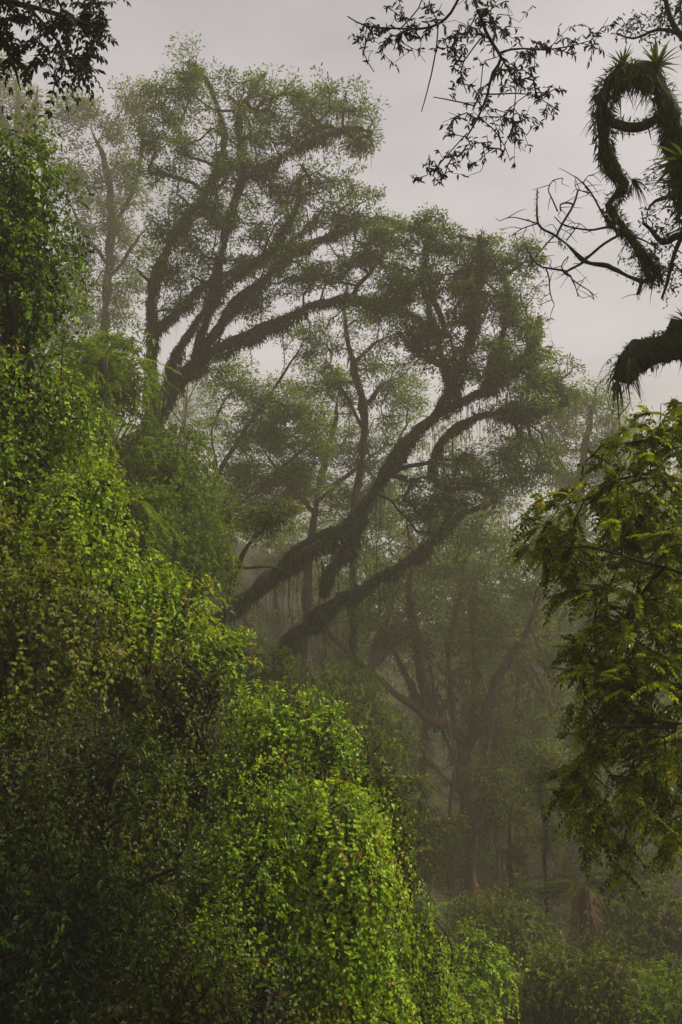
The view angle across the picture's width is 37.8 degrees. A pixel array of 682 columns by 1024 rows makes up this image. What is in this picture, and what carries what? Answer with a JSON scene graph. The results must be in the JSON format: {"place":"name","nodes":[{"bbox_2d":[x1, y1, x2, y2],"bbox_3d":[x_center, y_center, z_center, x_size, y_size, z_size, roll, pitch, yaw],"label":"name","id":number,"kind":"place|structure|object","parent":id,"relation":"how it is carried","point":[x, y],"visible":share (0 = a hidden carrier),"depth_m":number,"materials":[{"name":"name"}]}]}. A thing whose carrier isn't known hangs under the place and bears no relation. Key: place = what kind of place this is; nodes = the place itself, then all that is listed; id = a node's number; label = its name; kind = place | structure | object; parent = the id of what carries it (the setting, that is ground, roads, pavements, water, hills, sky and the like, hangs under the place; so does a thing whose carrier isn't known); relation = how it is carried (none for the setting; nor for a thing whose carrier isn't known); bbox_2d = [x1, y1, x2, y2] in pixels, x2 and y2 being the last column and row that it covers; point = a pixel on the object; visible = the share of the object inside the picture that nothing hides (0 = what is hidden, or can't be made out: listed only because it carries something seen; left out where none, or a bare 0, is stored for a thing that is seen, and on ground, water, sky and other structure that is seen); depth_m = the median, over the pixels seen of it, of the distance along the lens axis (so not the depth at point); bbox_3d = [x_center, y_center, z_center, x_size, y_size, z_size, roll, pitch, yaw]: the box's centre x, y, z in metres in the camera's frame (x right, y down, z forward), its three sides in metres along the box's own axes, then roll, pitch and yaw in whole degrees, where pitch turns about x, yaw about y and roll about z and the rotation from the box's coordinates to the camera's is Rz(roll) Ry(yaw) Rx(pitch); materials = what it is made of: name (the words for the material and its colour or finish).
{"place":"outdoors","nodes":[
{"label":"outdoors","id":0,"kind":"place"},
{"bbox_2d":[0,360,681,1023],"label":"hillside","id":1,"kind":"structure","parent":0,"point":[444,794],"depth_m":41.84,"materials":[{"name":"green plant"}]},
{"bbox_2d":[0,51,67,369],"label":"dome tree","id":2,"kind":"object","parent":1,"relation":"on","point":[18,96],"visible":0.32,"depth_m":75.79,"materials":[{"name":"green plant"}]},
{"bbox_2d":[0,102,104,554],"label":"creeper column","id":3,"kind":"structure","parent":1,"relation":"on","point":[24,230],"depth_m":12.67,"materials":[{"name":"green plant"}]},
{"bbox_2d":[5,280,122,382],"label":"misty tree","id":4,"kind":"object","parent":1,"relation":"on","point":[57,338],"visible":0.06,"depth_m":79.46,"materials":[{"name":"green plant"}]},
{"bbox_2d":[0,318,129,582],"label":"creeper shrub","id":5,"kind":"object","parent":1,"relation":"on","point":[40,405],"visible":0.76,"depth_m":12.53,"materials":[{"name":"green plant"}]},
{"bbox_2d":[0,0,130,121],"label":"overhanging tree","id":6,"kind":"object","parent":1,"relation":"on","point":[64,20],"visible":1,"depth_m":6.12,"materials":[{"name":"green plant"}]},
{"bbox_2d":[0,481,152,784],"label":"creeper shrub","id":7,"kind":"object","parent":1,"relation":"on","point":[15,646],"visible":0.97,"depth_m":10.33,"materials":[{"name":"green plant"}]},
{"bbox_2d":[4,429,157,658],"bbox_3d":[-3.415,0.421,12.438,2.205,3.082,2.420,0,-8,0],"label":"creeper shrub","id":8,"kind":"object","parent":1,"relation":"on","point":[94,541],"visible":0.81,"depth_m":12.12,"materials":[{"name":"green plant"}]},
{"bbox_2d":[0,827,185,1023],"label":"creeper shrub","id":9,"kind":"object","parent":1,"relation":"on","point":[31,952],"visible":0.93,"depth_m":8.10,"materials":[{"name":"green plant"}]},
{"bbox_2d":[31,319,168,546],"bbox_3d":[-5.987,-1.887,24.849,3.147,6.165,5.494,0,-8,0],"label":"slope shrub","id":10,"kind":"object","parent":1,"relation":"on","point":[114,407],"visible":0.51,"depth_m":24.66,"materials":[{"name":"green plant"}]},
{"bbox_2d":[0,674,207,1008],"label":"creeper shrub","id":11,"kind":"object","parent":1,"relation":"on","point":[28,810],"visible":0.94,"depth_m":9.06,"materials":[{"name":"green plant"}]},
{"bbox_2d":[39,73,173,359],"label":"slender tree","id":12,"kind":"object","parent":1,"relation":"on","point":[111,260],"visible":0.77,"depth_m":62.23,"materials":[{"name":"green plant"}]},
{"bbox_2d":[40,332,189,495],"bbox_3d":[-5.572,-1.493,23.549,3.899,5.340,3.102,0,-8,0],"label":"tree fern","id":13,"kind":"object","parent":1,"relation":"on","point":[103,365],"visible":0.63,"depth_m":23.80,"materials":[{"name":"green plant"}]},
{"bbox_2d":[46,487,203,567],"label":"tree fern","id":14,"kind":"object","parent":1,"relation":"on","point":[154,499],"visible":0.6,"depth_m":18.22,"materials":[{"name":"green plant"}]},
{"bbox_2d":[55,772,231,1023],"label":"creeper shrub","id":15,"kind":"object","parent":1,"relation":"on","point":[173,868],"visible":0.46,"depth_m":9.15,"materials":[{"name":"green plant"}]},
{"bbox_2d":[83,400,227,597],"bbox_3d":[-4.854,0.379,26.270,2.821,6.260,3.455,-7,-11,42],"label":"tree fern","id":16,"kind":"object","parent":1,"relation":"on","point":[178,435],"visible":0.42,"depth_m":26.49,"materials":[{"name":"green plant"}]},
{"bbox_2d":[103,409,224,598],"bbox_3d":[-4.670,0.091,23.678,3.363,6.071,8.297,0,-8,0],"label":"slope shrub","id":17,"kind":"object","parent":1,"relation":"on","point":[152,458],"visible":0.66,"depth_m":24.53,"materials":[{"name":"green plant"}]},
{"bbox_2d":[68,545,262,742],"bbox_3d":[-2.270,1.852,12.954,2.470,2.836,2.603,0,-8,0],"label":"creeper shrub","id":18,"kind":"object","parent":1,"relation":"on","point":[164,618],"visible":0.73,"depth_m":12.77,"materials":[{"name":"green plant"}]},
{"bbox_2d":[110,623,249,873],"bbox_3d":[-1.897,2.682,11.462,1.705,2.805,2.002,0,-8,0],"label":"hooded creeper","id":19,"kind":"object","parent":1,"relation":"on","point":[198,718],"visible":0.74,"depth_m":11.33,"materials":[{"name":"green plant"}]},
{"bbox_2d":[157,356,228,501],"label":"misty tree","id":20,"kind":"object","parent":1,"relation":"on","point":[186,411],"visible":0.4,"depth_m":77.82,"materials":[{"name":"green plant"}]},
{"bbox_2d":[158,467,249,648],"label":"slope shrub","id":21,"kind":"object","parent":1,"relation":"on","point":[203,561],"visible":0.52,"depth_m":25.50,"materials":[{"name":"green plant"}]},
{"bbox_2d":[86,870,350,1023],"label":"creeper shrub","id":22,"kind":"object","parent":1,"relation":"on","point":[259,1009],"visible":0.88,"depth_m":8.72,"materials":[{"name":"green plant"}]},
{"bbox_2d":[171,494,268,643],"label":"tree fern","id":23,"kind":"object","parent":1,"relation":"on","point":[223,525],"visible":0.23,"depth_m":27.36,"materials":[{"name":"green plant"}]},
{"bbox_2d":[140,749,327,1022],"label":"creeper shrub","id":24,"kind":"object","parent":1,"relation":"on","point":[251,889],"visible":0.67,"depth_m":10.29,"materials":[{"name":"green plant"}]},
{"bbox_2d":[206,472,308,640],"bbox_3d":[-3.028,1.953,31.114,4.036,6.443,2.488,0,-8,0],"label":"tree","id":25,"kind":"object","parent":1,"relation":"on","point":[263,521],"visible":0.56,"depth_m":31.18,"materials":[{"name":"green plant"}]},
{"bbox_2d":[195,348,352,507],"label":"slender tree","id":26,"kind":"object","parent":1,"relation":"on","point":[273,441],"visible":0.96,"depth_m":49.83,"materials":[{"name":"green plant"}]},
{"bbox_2d":[123,31,432,475],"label":"leaning tree","id":27,"kind":"object","parent":1,"relation":"on","point":[249,297],"visible":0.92,"depth_m":40.44,"materials":[{"name":"green plant"}]},
{"bbox_2d":[279,321,285,396],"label":"liana","id":28,"kind":"object","parent":27,"relation":"hanging from","point":[282,331],"visible":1,"depth_m":39.97,"materials":[{"name":"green plant"}]},
{"bbox_2d":[373,300,383,384],"bbox_3d":[1.480,-6.775,39.964,0.380,3.675,0.537,-3,-9,20],"label":"liana","id":29,"kind":"object","parent":27,"relation":"hanging from","point":[376,358],"visible":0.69,"depth_m":39.69,"materials":[{"name":"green plant"}]},
{"bbox_2d":[380,315,398,371],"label":"liana","id":30,"kind":"object","parent":27,"relation":"hanging from","point":[385,346],"visible":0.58,"depth_m":40.59,"materials":[{"name":"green plant"}]},
{"bbox_2d":[246,516,313,629],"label":"misty tree","id":31,"kind":"object","parent":1,"relation":"on","point":[264,561],"visible":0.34,"depth_m":69.91,"materials":[{"name":"green plant"}]},
{"bbox_2d":[200,676,367,910],"bbox_3d":[-0.767,3.673,12.655,2.359,3.128,2.643,0,-8,0],"label":"creeper shrub","id":32,"kind":"object","parent":1,"relation":"on","point":[268,736],"visible":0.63,"depth_m":12.55,"materials":[{"name":"green plant"}]},
{"bbox_2d":[217,624,363,768],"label":"slope shrub","id":33,"kind":"object","parent":1,"relation":"on","point":[259,671],"visible":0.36,"depth_m":26.85,"materials":[{"name":"green plant"}]},
{"bbox_2d":[229,355,436,686],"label":"leafy tree","id":34,"kind":"object","parent":1,"relation":"on","point":[307,600],"visible":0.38,"depth_m":52.83,"materials":[{"name":"green plant"}]},
{"bbox_2d":[0,343,681,1023],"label":"undergrowth","id":35,"kind":"object","parent":1,"relation":"on","point":[134,687],"visible":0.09,"depth_m":12.87,"materials":[{"name":"green plant"}]},
{"bbox_2d":[243,766,439,1023],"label":"draped creeper","id":36,"kind":"object","parent":1,"relation":"on","point":[351,945],"visible":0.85,"depth_m":10.44,"materials":[{"name":"green plant"}]},
{"bbox_2d":[311,609,375,682],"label":"misty tree","id":37,"kind":"object","parent":1,"relation":"on","point":[331,653],"visible":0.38,"depth_m":62.52,"materials":[{"name":"green plant"}]},
{"bbox_2d":[266,278,429,779],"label":"slender tree","id":38,"kind":"object","parent":1,"relation":"on","point":[364,403],"visible":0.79,"depth_m":47.45,"materials":[{"name":"green plant"}]},
{"bbox_2d":[38,352,679,768],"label":"forest","id":39,"kind":"object","parent":1,"relation":"on","point":[342,570],"visible":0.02,"depth_m":98.04,"materials":[{"name":"green plant"}]},
{"bbox_2d":[307,648,425,811],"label":"slope shrub","id":40,"kind":"object","parent":1,"relation":"on","point":[370,719],"visible":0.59,"depth_m":30.77,"materials":[{"name":"green plant"}]},
{"bbox_2d":[255,472,489,770],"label":"misty tree","id":41,"kind":"object","parent":1,"relation":"on","point":[376,662],"visible":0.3,"depth_m":66.08,"materials":[{"name":"green plant"}]},
{"bbox_2d":[327,728,435,1022],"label":"creeper shrub","id":42,"kind":"object","parent":1,"relation":"on","point":[388,779],"visible":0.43,"depth_m":13.16,"materials":[{"name":"green plant"}]},
{"bbox_2d":[207,201,589,709],"bbox_3d":[1.897,-0.059,37.725,15.162,23.118,6.426,0,-8,0],"label":"leaning tree","id":43,"kind":"object","parent":1,"relation":"on","point":[468,279],"visible":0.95,"depth_m":37.78,"materials":[{"name":"green plant"}]},
{"bbox_2d":[287,588,296,675],"bbox_3d":[-1.809,4.437,36.873,0.410,3.241,0.579,0,-8,0],"label":"liana","id":44,"kind":"object","parent":43,"relation":"hanging from","point":[293,625],"visible":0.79,"depth_m":37.06,"materials":[{"name":"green plant"}]},
{"bbox_2d":[294,636,300,687],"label":"liana","id":45,"kind":"object","parent":43,"relation":"hanging from","point":[297,653],"visible":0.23,"depth_m":37.36,"materials":[{"name":"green plant"}]},
{"bbox_2d":[308,559,328,659],"bbox_3d":[-0.843,3.705,37.477,0.344,3.880,1.280,5,-9,-31],"label":"liana","id":46,"kind":"object","parent":43,"relation":"hanging from","point":[319,611],"visible":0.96,"depth_m":37.60,"materials":[{"name":"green plant"}]},
{"bbox_2d":[324,546,343,665],"bbox_3d":[-0.299,3.580,37.591,0.497,4.528,1.052,7,-11,-41],"label":"liana","id":47,"kind":"object","parent":43,"relation":"hanging from","point":[334,605],"visible":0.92,"depth_m":37.38,"materials":[{"name":"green plant"}]},
{"bbox_2d":[340,587,356,684],"bbox_3d":[0.212,4.873,37.434,0.643,4.058,0.616,-5,-9,30],"label":"liana","id":48,"kind":"object","parent":43,"relation":"hanging from","point":[350,589],"visible":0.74,"depth_m":37.47,"materials":[{"name":"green plant"}]},
{"bbox_2d":[362,512,382,647],"bbox_3d":[1.318,2.484,36.907,0.833,5.058,1.049,6,-10,-35],"label":"liana","id":49,"kind":"object","parent":43,"relation":"hanging from","point":[373,581],"visible":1,"depth_m":37.05,"materials":[{"name":"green plant"}]},
{"bbox_2d":[371,499,394,610],"bbox_3d":[1.395,1.580,37.069,0.715,4.287,1.098,5,-10,-33],"label":"liana","id":50,"kind":"object","parent":43,"relation":"hanging from","point":[376,553],"visible":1,"depth_m":37.53,"materials":[{"name":"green plant"}]},
{"bbox_2d":[388,478,411,595],"bbox_3d":[2.211,0.907,36.927,0.830,4.429,1.356,-1,-8,10],"label":"liana","id":51,"kind":"object","parent":43,"relation":"hanging from","point":[397,536],"visible":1,"depth_m":36.88,"materials":[{"name":"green plant"}]},
{"bbox_2d":[372,702,435,797],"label":"misty tree","id":52,"kind":"object","parent":1,"relation":"on","point":[418,724],"visible":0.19,"depth_m":56.99,"materials":[{"name":"green plant"}]},
{"bbox_2d":[386,757,471,928],"bbox_3d":[2.625,10.986,32.523,3.354,5.940,2.395,0,-8,0],"label":"sapling","id":53,"kind":"object","parent":1,"relation":"on","point":[428,824],"visible":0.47,"depth_m":32.43,"materials":[{"name":"green plant"}]},
{"bbox_2d":[390,884,476,1023],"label":"trailing creeper","id":54,"kind":"object","parent":1,"relation":"on","point":[432,973],"visible":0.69,"depth_m":13.82,"materials":[{"name":"green plant"}]},
{"bbox_2d":[320,499,593,915],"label":"forked tree","id":55,"kind":"object","parent":1,"relation":"on","point":[460,783],"visible":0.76,"depth_m":45.97,"materials":[{"name":"green plant"}]},
{"bbox_2d":[383,416,537,800],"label":"misty tree","id":56,"kind":"object","parent":1,"relation":"on","point":[503,511],"visible":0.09,"depth_m":82.10,"materials":[{"name":"green plant"}]},
{"bbox_2d":[388,511,567,853],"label":"misty tree","id":57,"kind":"object","parent":1,"relation":"on","point":[439,642],"visible":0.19,"depth_m":63.19,"materials":[{"name":"green plant"}]},
{"bbox_2d":[427,914,529,1023],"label":"ravine bush","id":58,"kind":"object","parent":1,"relation":"on","point":[481,997],"visible":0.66,"depth_m":20.50,"materials":[{"name":"green plant"}]},
{"bbox_2d":[347,0,619,186],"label":"overhanging tree","id":59,"kind":"object","parent":1,"relation":"on","point":[493,26],"visible":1,"depth_m":6.59,"materials":[{"name":"green plant"}]},
{"bbox_2d":[463,751,543,982],"bbox_3d":[6.075,13.385,36.497,3.182,9.143,2.892,0,-8,0],"label":"sapling","id":60,"kind":"object","parent":1,"relation":"on","point":[502,818],"visible":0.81,"depth_m":36.62,"materials":[{"name":"green plant"}]},
{"bbox_2d":[440,880,586,1023],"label":"ravine bush","id":61,"kind":"object","parent":1,"relation":"on","point":[523,932],"visible":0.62,"depth_m":29.83,"materials":[{"name":"green plant"}]},
{"bbox_2d":[455,705,576,895],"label":"misty tree","id":62,"kind":"object","parent":1,"relation":"on","point":[515,828],"visible":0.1,"depth_m":53.44,"materials":[{"name":"green plant"}]},
{"bbox_2d":[506,727,582,1023],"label":"sapling","id":63,"kind":"object","parent":1,"relation":"on","point":[539,769],"visible":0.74,"depth_m":32.56,"materials":[{"name":"green plant"}]},
{"bbox_2d":[424,512,681,892],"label":"misty tree","id":64,"kind":"object","parent":1,"relation":"on","point":[562,621],"visible":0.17,"depth_m":54.43,"materials":[{"name":"green plant"}]},
{"bbox_2d":[535,866,628,976],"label":"tree fern","id":65,"kind":"object","parent":1,"relation":"on","point":[584,893],"visible":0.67,"depth_m":31.02,"materials":[{"name":"green plant"}]},
{"bbox_2d":[497,0,681,427],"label":"mossy tree","id":66,"kind":"object","parent":1,"relation":"on","point":[637,358],"visible":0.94,"depth_m":8.94,"materials":[{"name":"green plant"}]},
{"bbox_2d":[606,45,637,72],"bbox_3d":[2.455,-3.925,8.649,0.338,0.202,0.270,0,-8,0],"label":"bromeliad","id":67,"kind":"object","parent":66,"relation":"attached to","point":[624,57],"visible":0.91,"depth_m":8.61,"materials":[{"name":"green plant"}]},
{"bbox_2d":[633,36,679,77],"bbox_3d":[2.704,-3.867,8.578,0.427,0.292,0.458,2,-8,-11],"label":"bromeliad","id":68,"kind":"object","parent":66,"relation":"on","point":[655,58],"visible":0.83,"depth_m":8.51,"materials":[{"name":"green plant"}]},
{"bbox_2d":[641,179,681,225],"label":"bromeliad","id":69,"kind":"object","parent":66,"relation":"attached to","point":[677,184],"visible":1,"depth_m":8.54,"materials":[{"name":"green plant"}]},
{"bbox_2d":[643,142,681,190],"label":"bromeliad","id":70,"kind":"object","parent":66,"relation":"attached to","point":[673,164],"visible":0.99,"depth_m":8.41,"materials":[{"name":"green plant"}]},
{"bbox_2d":[669,307,681,325],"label":"bromeliad","id":71,"kind":"object","parent":66,"relation":"on","point":[678,318],"visible":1,"depth_m":8.65,"materials":[{"name":"green plant"}]},
{"bbox_2d":[499,922,680,1023],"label":"ravine bush","id":72,"kind":"object","parent":1,"relation":"on","point":[591,993],"visible":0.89,"depth_m":21.60,"materials":[{"name":"green plant"}]},
{"bbox_2d":[499,396,681,910],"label":"feather leaved tree","id":73,"kind":"object","parent":1,"relation":"on","point":[626,677],"visible":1,"depth_m":8.01,"materials":[{"name":"green plant"}]},
{"bbox_2d":[501,351,679,870],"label":"round tree","id":74,"kind":"object","parent":1,"relation":"on","point":[603,422],"visible":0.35,"depth_m":59.20,"materials":[{"name":"green plant"}]},
{"bbox_2d":[548,771,634,922],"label":"misty tree","id":75,"kind":"object","parent":1,"relation":"on","point":[574,833],"visible":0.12,"depth_m":48.17,"materials":[{"name":"green plant"}]},
{"bbox_2d":[557,555,681,860],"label":"misty tree","id":76,"kind":"object","parent":1,"relation":"on","point":[663,701],"visible":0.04,"depth_m":60.75,"materials":[{"name":"green plant"}]},
{"bbox_2d":[567,850,681,999],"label":"ravine bush","id":77,"kind":"object","parent":1,"relation":"on","point":[652,935],"visible":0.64,"depth_m":29.52,"materials":[{"name":"green plant"}]},
{"bbox_2d":[586,406,681,817],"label":"misty tree","id":78,"kind":"object","parent":1,"relation":"on","point":[673,474],"visible":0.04,"depth_m":71.47,"materials":[{"name":"green plant"}]},
{"bbox_2d":[588,712,681,1000],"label":"sapling","id":79,"kind":"object","parent":1,"relation":"on","point":[669,877],"visible":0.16,"depth_m":36.48,"materials":[{"name":"green plant"}]},
{"bbox_2d":[601,764,674,1018],"bbox_3d":[9.646,13.112,32.360,2.601,10.250,2.414,-6,-10,35],"label":"sapling","id":80,"kind":"object","parent":1,"relation":"on","point":[636,864],"visible":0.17,"depth_m":32.46,"materials":[{"name":"green plant"}]},
{"bbox_2d":[621,951,681,1023],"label":"ravine bush","id":81,"kind":"object","parent":1,"relation":"on","point":[668,1006],"visible":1,"depth_m":15.90,"materials":[{"name":"green plant"}]},
{"bbox_2d":[648,733,681,850],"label":"misty tree","id":82,"kind":"object","parent":1,"relation":"on","point":[674,789],"visible":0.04,"depth_m":53.92,"materials":[{"name":"green plant"}]},
{"bbox_2d":[0,0,681,624],"label":"sky","id":83,"kind":"structure","parent":0,"point":[301,34],"materials":[{"name":"grey"}]}
]}

